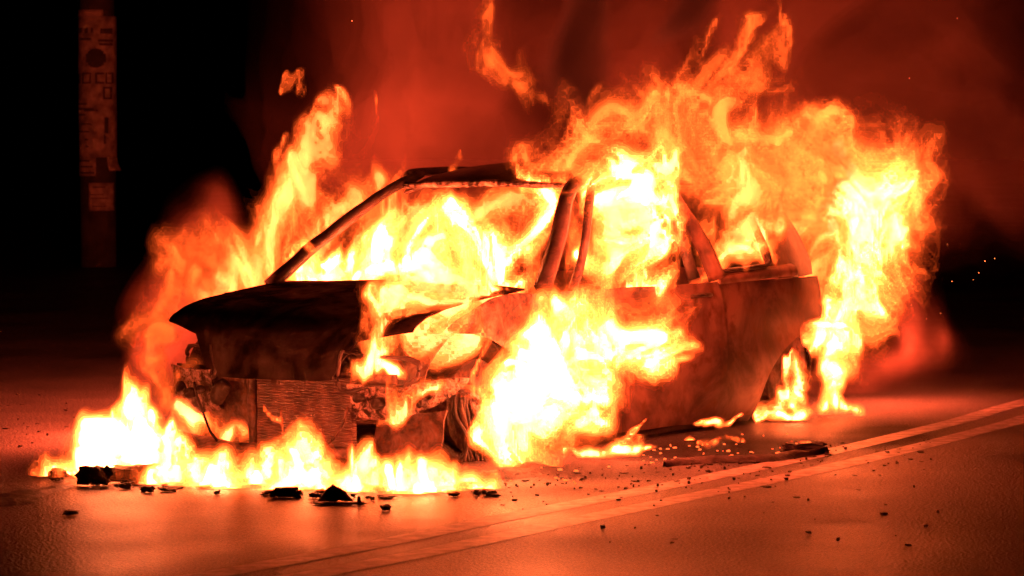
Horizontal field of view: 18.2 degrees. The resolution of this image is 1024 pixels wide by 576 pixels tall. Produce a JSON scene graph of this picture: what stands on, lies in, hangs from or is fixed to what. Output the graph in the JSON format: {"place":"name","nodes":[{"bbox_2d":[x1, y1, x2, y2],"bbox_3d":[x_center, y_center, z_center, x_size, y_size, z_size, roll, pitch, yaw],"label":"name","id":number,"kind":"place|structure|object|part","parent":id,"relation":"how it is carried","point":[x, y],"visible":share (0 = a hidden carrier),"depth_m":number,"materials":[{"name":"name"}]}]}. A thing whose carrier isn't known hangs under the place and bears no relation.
{"place":"outdoors","nodes":[
{"label":"outdoors","id":0,"kind":"place"},
{"bbox_2d":[0,160,1023,575],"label":"road","id":1,"kind":"structure","parent":0,"point":[920,324],"depth_m":17.73,"materials":[{"name":"grey asphalt"}]},
{"bbox_2d":[0,484,75,506],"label":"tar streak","id":2,"kind":"object","parent":1,"relation":"on","point":[18,497],"visible":1,"depth_m":12.55,"materials":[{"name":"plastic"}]},
{"bbox_2d":[48,467,70,480],"bbox_3d":[-1.864,0.766,13.166,0.089,0.051,0.082,-1,3,-23],"label":"debris tip","id":3,"kind":"object","parent":1,"relation":"on","point":[55,474],"visible":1,"depth_m":13.14,"materials":[{"name":"plastic"}]},
{"bbox_2d":[62,510,77,515],"bbox_3d":[-1.646,0.838,11.939,0.067,0.020,0.052,0,3,-6],"label":"debris crumb","id":4,"kind":"object","parent":1,"relation":"on","point":[70,512],"visible":1,"depth_m":11.93,"materials":[{"name":"black"}]},
{"bbox_2d":[74,465,115,484],"bbox_3d":[-1.688,0.758,12.957,0.168,0.087,0.080,0,3,-9],"label":"bumper fragment","id":5,"kind":"object","parent":1,"relation":"on","point":[88,475],"visible":1,"depth_m":12.94,"materials":[{"name":"plastic"}]},
{"bbox_2d":[80,0,116,266],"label":"utility pole","id":6,"kind":"object","parent":1,"relation":"on","point":[98,240],"visible":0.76,"depth_m":35.61,"materials":[{"name":"brown wood"}]},
{"bbox_2d":[78,10,120,175],"bbox_3d":[-4.603,-2.172,35.650,0.476,1.844,0.308,0,3,0],"label":"poster","id":7,"kind":"object","parent":6,"relation":"attached to","point":[97,104],"visible":1,"depth_m":35.54,"materials":[{"name":"paper"}]},
{"bbox_2d":[88,183,114,210],"bbox_3d":[-4.558,-1.015,35.598,0.298,0.308,0.067,-1,3,-21],"label":"notice","id":8,"kind":"object","parent":6,"relation":"attached to","point":[101,196],"visible":1,"depth_m":35.57,"materials":[{"name":"paper"}]},
{"bbox_2d":[118,482,131,488],"bbox_3d":[-1.550,0.793,12.837,0.063,0.027,0.028,-2,3,-32],"label":"melted scrap","id":9,"kind":"object","parent":1,"relation":"on","point":[125,485],"visible":1,"depth_m":12.83,"materials":[{"name":"plastic"}]},
{"bbox_2d":[120,480,139,484],"bbox_3d":[-1.553,0.790,12.994,0.081,0.019,0.038,0,3,4],"label":"melted scrap","id":10,"kind":"object","parent":1,"relation":"on","point":[133,482],"visible":0.68,"depth_m":12.99,"materials":[{"name":"plastic"}]},
{"bbox_2d":[110,463,159,483],"bbox_3d":[-1.546,0.757,13.060,0.240,0.080,0.079,0,3,3],"label":"bumper fragment","id":11,"kind":"object","parent":1,"relation":"on","point":[145,473],"visible":1,"depth_m":13.04,"materials":[{"name":"plastic"}]},
{"bbox_2d":[139,486,155,492],"bbox_3d":[-1.446,0.799,12.702,0.061,0.027,0.048,-1,3,-26],"label":"debris crumb","id":12,"kind":"object","parent":1,"relation":"on","point":[144,489],"visible":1,"depth_m":12.69,"materials":[{"name":"black"}]},
{"bbox_2d":[158,487,181,491],"bbox_3d":[-1.366,0.802,12.745,0.088,0.018,0.064,1,3,27],"label":"melted scrap","id":13,"kind":"object","parent":1,"relation":"on","point":[168,489],"visible":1,"depth_m":12.73,"materials":[{"name":"plastic"}]},
{"bbox_2d":[165,485,182,488],"bbox_3d":[-1.358,0.800,12.850,0.077,0.012,0.062,-2,3,-34],"label":"melted scrap","id":14,"kind":"object","parent":1,"relation":"on","point":[174,486],"visible":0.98,"depth_m":12.84,"materials":[{"name":"plastic"}]},
{"bbox_2d":[196,482,214,487],"bbox_3d":[-1.236,0.795,12.863,0.079,0.022,0.053,0,3,8],"label":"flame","id":15,"kind":"object","parent":1,"relation":"on","point":[205,485],"visible":1,"depth_m":12.85,"materials":[{"name":"plastic"}]},
{"bbox_2d":[269,486,300,497],"bbox_3d":[-0.887,0.800,12.523,0.129,0.043,0.075,0,3,-3],"label":"burnt block","id":16,"kind":"object","parent":1,"relation":"on","point":[293,491],"depth_m":12.50,"materials":[{"name":"plastic"}]},
{"bbox_2d":[309,492,321,497],"bbox_3d":[-0.769,0.811,12.508,0.062,0.022,0.030,1,3,20],"label":"melted scrap","id":17,"kind":"object","parent":1,"relation":"on","point":[315,495],"visible":1,"depth_m":12.50,"materials":[{"name":"plastic"}]},
{"bbox_2d":[314,488,324,493],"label":"melted scrap","id":18,"kind":"object","parent":1,"relation":"on","point":[321,490],"visible":0.91,"depth_m":12.65,"materials":[{"name":"plastic"}]},
{"bbox_2d":[307,501,367,504],"bbox_3d":[-0.670,0.826,12.280,0.244,0.013,0.084,0,3,2],"label":"flat plate","id":19,"kind":"object","parent":1,"relation":"on","point":[338,503],"visible":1,"depth_m":12.27,"materials":[{"name":"plastic"}]},
{"bbox_2d":[318,484,352,500],"bbox_3d":[-0.686,0.796,12.421,0.138,0.069,0.044,0,3,-7],"label":"metal shard","id":20,"kind":"object","parent":19,"relation":"on","point":[332,492],"visible":1,"depth_m":12.41,"materials":[{"name":"black metal"}]},
{"bbox_2d":[379,504,390,510],"bbox_3d":[-0.471,0.829,12.086,0.050,0.024,0.049,1,3,20],"label":"debris crumb","id":21,"kind":"object","parent":1,"relation":"on","point":[385,507],"visible":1,"depth_m":12.08,"materials":[{"name":"black"}]},
{"bbox_2d":[377,494,398,498],"bbox_3d":[-0.486,0.815,12.499,0.079,0.015,0.059,-1,3,-24],"label":"melted scrap","id":22,"kind":"object","parent":1,"relation":"on","point":[384,496],"visible":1,"depth_m":12.49,"materials":[{"name":"plastic"}]},
{"bbox_2d":[447,491,457,496],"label":"melted scrap","id":23,"kind":"object","parent":1,"relation":"on","point":[455,493],"visible":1,"depth_m":12.54,"materials":[{"name":"plastic"}]},
{"bbox_2d":[482,490,497,494],"bbox_3d":[-0.088,0.807,12.609,0.065,0.020,0.044,0,3,-6],"label":"melted scrap","id":24,"kind":"object","parent":1,"relation":"on","point":[490,491],"visible":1,"depth_m":12.60,"materials":[{"name":"plastic"}]},
{"bbox_2d":[483,492,501,495],"bbox_3d":[-0.075,0.811,12.585,0.089,0.015,0.048,1,3,19],"label":"melted scrap","id":25,"kind":"object","parent":1,"relation":"on","point":[491,494],"visible":1,"depth_m":12.57,"materials":[{"name":"plastic"}]},
{"bbox_2d":[168,161,821,463],"bbox_3d":[-0.022,0.062,15.348,1.661,1.340,3.630,2,3,35],"label":"burning car","id":26,"kind":"object","parent":1,"relation":"on","point":[277,364],"visible":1,"depth_m":14.55,"materials":[{"name":"metal"}]},
{"bbox_3d":[-0.681,0.288,15.802,0.066,0.680,1.480,2,3,35],"label":"door","id":27,"kind":"part","parent":26,"relation":"part of","materials":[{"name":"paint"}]},
{"bbox_3d":[0.519,-0.263,14.912,0.189,0.553,1.088,2,3,35],"label":"door window frame","id":28,"kind":"part","parent":26,"relation":"part of","materials":[{"name":"black metal"}]},
{"bbox_3d":[0.592,0.333,14.898,0.063,0.682,1.478,2,3,35],"label":"door","id":29,"kind":"part","parent":26,"relation":"part of","materials":[{"name":"paint"}]},
{"bbox_2d":[469,468,542,480],"bbox_3d":[-0.022,0.773,13.342,0.248,0.035,0.406,2,3,34],"label":"ash heap","id":30,"kind":"object","parent":1,"relation":"on","point":[503,474],"visible":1,"depth_m":13.28,"materials":[{"name":"grey"}]},
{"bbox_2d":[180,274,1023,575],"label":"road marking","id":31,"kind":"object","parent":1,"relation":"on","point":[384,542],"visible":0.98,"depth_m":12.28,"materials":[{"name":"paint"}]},
{"bbox_2d":[282,414,1023,575],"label":"road marking","id":32,"kind":"object","parent":1,"relation":"on","point":[472,542],"visible":1,"depth_m":12.18,"materials":[{"name":"paint"}]},
{"bbox_2d":[663,446,828,466],"bbox_3d":[1.052,0.740,13.992,0.991,0.036,0.206,-2,3,-35],"label":"charred strip","id":33,"kind":"object","parent":1,"relation":"on","point":[788,455],"visible":1,"depth_m":13.92,"materials":[{"name":"plastic"}]},
{"bbox_2d":[781,441,827,451],"bbox_3d":[1.306,0.713,14.300,0.216,0.054,0.083,0,3,6],"label":"charred lump","id":34,"kind":"object","parent":33,"relation":"on","point":[801,446],"visible":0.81,"depth_m":14.27,"materials":[{"name":"plastic"}]},
{"bbox_2d":[0,0,1023,159],"label":"sky","id":35,"kind":"structure","parent":0,"point":[196,79],"materials":[{"name":"black"}]}
]}

